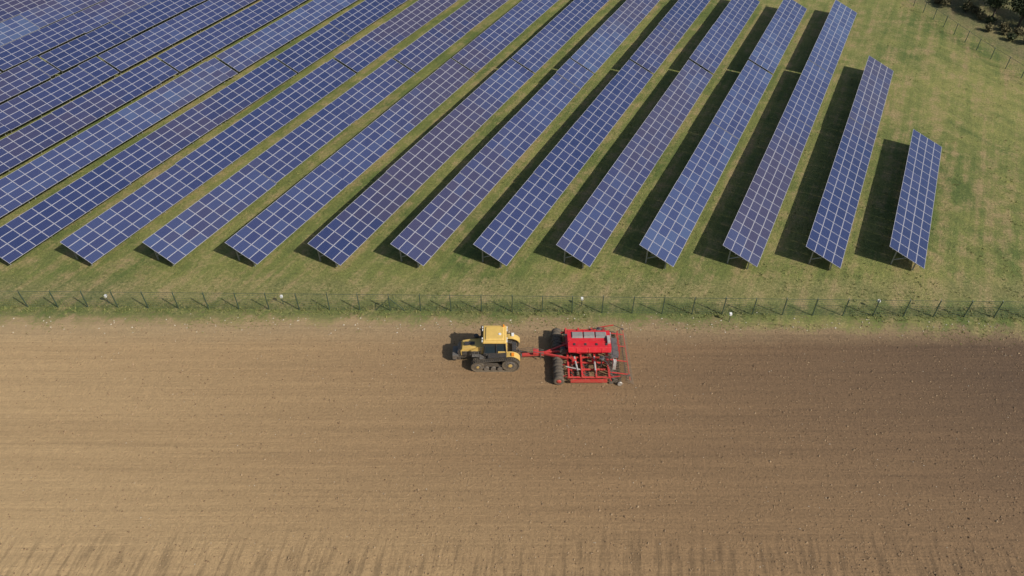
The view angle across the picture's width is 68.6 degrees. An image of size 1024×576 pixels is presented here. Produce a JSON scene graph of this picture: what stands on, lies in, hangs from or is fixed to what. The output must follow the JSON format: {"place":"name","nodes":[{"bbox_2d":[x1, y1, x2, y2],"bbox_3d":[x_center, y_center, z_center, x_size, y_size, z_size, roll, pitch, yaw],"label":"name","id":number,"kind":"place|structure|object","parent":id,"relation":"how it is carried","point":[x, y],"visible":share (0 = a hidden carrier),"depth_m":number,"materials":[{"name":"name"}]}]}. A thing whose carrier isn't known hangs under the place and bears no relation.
{"place":"outdoors","nodes":[
{"label":"outdoors","id":0,"kind":"place"},
{"bbox_2d":[0,298,1023,575],"bbox_3d":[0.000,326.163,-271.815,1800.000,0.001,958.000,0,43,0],"label":"ploughed field","id":1,"kind":"structure","parent":0,"point":[50,350],"depth_m":66.35,"materials":[{"name":"soil"}]},
{"bbox_2d":[452,324,521,371],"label":"tracked tractor","id":2,"kind":"object","parent":1,"relation":"on","point":[492,344],"visible":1,"depth_m":71.77,"materials":[{"name":"yellow paint"}]},
{"bbox_2d":[0,308,1023,575],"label":"soil clods","id":3,"kind":"object","parent":1,"relation":"on","point":[612,454],"visible":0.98,"depth_m":65.06,"materials":[{"name":"soil"}]},
{"bbox_2d":[516,325,632,385],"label":"trailed seed drill","id":4,"kind":"object","parent":1,"relation":"on","point":[597,340],"visible":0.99,"depth_m":71.80,"materials":[{"name":"red paint"}]},
{"bbox_2d":[0,0,1023,297],"bbox_3d":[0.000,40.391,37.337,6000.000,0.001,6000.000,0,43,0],"label":"grass ground","id":5,"kind":"structure","parent":0,"point":[976,204],"depth_m":95.07,"materials":[{"name":"green plant"}]},
{"bbox_2d":[0,0,51,21],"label":"solar panel row","id":6,"kind":"object","parent":5,"relation":"on","point":[10,8],"visible":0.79,"depth_m":132.10,"materials":[{"name":"blue glass"}]},
{"bbox_2d":[0,0,104,45],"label":"solar panel row","id":7,"kind":"object","parent":5,"relation":"on","point":[20,25],"visible":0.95,"depth_m":128.47,"materials":[{"name":"blue glass"}]},
{"bbox_2d":[0,0,154,72],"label":"solar panel row","id":8,"kind":"object","parent":5,"relation":"on","point":[29,46],"visible":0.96,"depth_m":124.74,"materials":[{"name":"blue glass"}]},
{"bbox_2d":[0,0,204,101],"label":"solar panel row","id":9,"kind":"object","parent":5,"relation":"on","point":[21,78],"visible":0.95,"depth_m":120.45,"materials":[{"name":"blue glass"}]},
{"bbox_2d":[0,0,254,135],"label":"solar panel row","id":10,"kind":"object","parent":5,"relation":"on","point":[38,100],"visible":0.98,"depth_m":115.89,"materials":[{"name":"blue glass"}]},
{"bbox_2d":[0,0,305,173],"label":"solar panel row","id":11,"kind":"object","parent":5,"relation":"on","point":[32,139],"visible":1,"depth_m":110.79,"materials":[{"name":"blue glass"}]},
{"bbox_2d":[0,0,356,217],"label":"solar panel row","id":12,"kind":"object","parent":5,"relation":"on","point":[42,173],"visible":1,"depth_m":105.51,"materials":[{"name":"blue glass"}]},
{"bbox_2d":[0,0,406,264],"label":"solar panel row","id":13,"kind":"object","parent":5,"relation":"on","point":[84,194],"visible":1,"depth_m":100.11,"materials":[{"name":"blue glass"}]},
{"bbox_2d":[60,0,457,265],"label":"solar panel row","id":14,"kind":"object","parent":5,"relation":"on","point":[114,226],"visible":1,"depth_m":99.53,"materials":[{"name":"blue glass"}]},
{"bbox_2d":[142,0,507,265],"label":"solar panel row","id":15,"kind":"object","parent":5,"relation":"on","point":[175,240],"visible":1,"depth_m":99.28,"materials":[{"name":"blue glass"}]},
{"bbox_2d":[225,0,557,265],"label":"solar panel row","id":16,"kind":"object","parent":5,"relation":"on","point":[316,190],"visible":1,"depth_m":99.45,"materials":[{"name":"blue glass"}]},
{"bbox_2d":[307,0,608,266],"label":"solar panel row","id":17,"kind":"object","parent":5,"relation":"on","point":[474,111],"visible":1,"depth_m":99.13,"materials":[{"name":"blue glass"}]},
{"bbox_2d":[0,0,1023,348],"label":"grass tufts","id":18,"kind":"object","parent":5,"relation":"on","point":[510,284],"visible":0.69,"depth_m":78.91,"materials":[{"name":"green plant"}]},
{"bbox_2d":[0,290,1023,317],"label":"boundary fence","id":19,"kind":"object","parent":5,"relation":"on","point":[481,301],"visible":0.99,"depth_m":77.47,"materials":[{"name":"grey metal"}]},
{"bbox_2d":[391,0,659,267],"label":"solar panel row","id":20,"kind":"object","parent":5,"relation":"on","point":[525,120],"visible":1,"depth_m":99.16,"materials":[{"name":"blue glass"}]},
{"bbox_2d":[473,0,709,267],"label":"solar panel row","id":21,"kind":"object","parent":5,"relation":"on","point":[614,100],"visible":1,"depth_m":99.06,"materials":[{"name":"blue glass"}]},
{"bbox_2d":[556,0,758,267],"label":"solar panel row","id":22,"kind":"object","parent":5,"relation":"on","point":[681,102],"visible":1,"depth_m":99.03,"materials":[{"name":"blue glass"}]},
{"bbox_2d":[640,0,806,268],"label":"solar panel row","id":23,"kind":"object","parent":5,"relation":"on","point":[685,187],"visible":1,"depth_m":98.85,"materials":[{"name":"blue glass"}]},
{"bbox_2d":[723,0,856,269],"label":"solar panel row","id":24,"kind":"object","parent":5,"relation":"on","point":[788,136],"visible":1,"depth_m":98.60,"materials":[{"name":"blue glass"}]},
{"bbox_2d":[806,56,892,269],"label":"solar panel row","id":25,"kind":"object","parent":5,"relation":"on","point":[859,135],"visible":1,"depth_m":94.71,"materials":[{"name":"blue glass"}]},
{"bbox_2d":[889,129,941,269],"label":"solar panel row","id":26,"kind":"object","parent":5,"relation":"on","point":[912,226],"visible":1,"depth_m":89.62,"materials":[{"name":"blue glass"}]},
{"bbox_2d":[940,0,951,7],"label":"scrub bush","id":27,"kind":"object","parent":5,"relation":"on","point":[945,2],"visible":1,"depth_m":134.92,"materials":[{"name":"green plant"}]},
{"bbox_2d":[906,0,1023,78],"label":"boundary fence","id":28,"kind":"object","parent":5,"relation":"on","point":[967,36],"visible":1,"depth_m":124.71,"materials":[{"name":"green paint"}]},
{"bbox_2d":[961,1,973,12],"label":"scrub bush","id":29,"kind":"object","parent":5,"relation":"on","point":[963,6],"visible":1,"depth_m":133.72,"materials":[{"name":"green plant"}]},
{"bbox_2d":[962,2,973,12],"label":"scrub bush","id":30,"kind":"object","parent":5,"relation":"on","point":[970,5],"visible":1,"depth_m":133.23,"materials":[{"name":"green plant"}]},
{"bbox_2d":[972,6,981,14],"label":"scrub bush","id":31,"kind":"object","parent":5,"relation":"on","point":[976,10],"visible":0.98,"depth_m":133.30,"materials":[{"name":"green plant"}]},
{"bbox_2d":[976,10,987,19],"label":"scrub bush","id":32,"kind":"object","parent":5,"relation":"on","point":[981,15],"visible":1,"depth_m":131.38,"materials":[{"name":"green plant"}]},
{"bbox_2d":[982,22,996,32],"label":"scrub bush","id":33,"kind":"object","parent":5,"relation":"on","point":[989,27],"visible":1,"depth_m":127.90,"materials":[{"name":"green plant"}]},
{"bbox_2d":[985,15,996,22],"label":"scrub bush","id":34,"kind":"object","parent":5,"relation":"on","point":[991,18],"visible":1,"depth_m":130.22,"materials":[{"name":"green plant"}]},
{"bbox_2d":[983,0,1009,16],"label":"hedgerow tree","id":35,"kind":"object","parent":5,"relation":"on","point":[995,4],"visible":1,"depth_m":130.43,"materials":[{"name":"green plant"}]},
{"bbox_2d":[999,22,1009,29],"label":"scrub bush","id":36,"kind":"object","parent":5,"relation":"on","point":[1004,25],"visible":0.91,"depth_m":128.05,"materials":[{"name":"green plant"}]},
{"bbox_2d":[1001,27,1011,34],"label":"scrub bush","id":37,"kind":"object","parent":5,"relation":"on","point":[1006,30],"visible":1,"depth_m":126.89,"materials":[{"name":"green plant"}]},
{"bbox_2d":[1006,32,1017,40],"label":"scrub bush","id":38,"kind":"object","parent":5,"relation":"on","point":[1012,36],"visible":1,"depth_m":125.19,"materials":[{"name":"green plant"}]},
{"bbox_2d":[1005,0,1023,26],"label":"hedgerow tree","id":39,"kind":"object","parent":5,"relation":"on","point":[1018,6],"visible":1,"depth_m":127.40,"materials":[{"name":"green plant"}]},
{"bbox_2d":[1014,27,1023,36],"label":"scrub bush","id":40,"kind":"object","parent":5,"relation":"on","point":[1019,30],"visible":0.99,"depth_m":126.31,"materials":[{"name":"green plant"}]}
]}

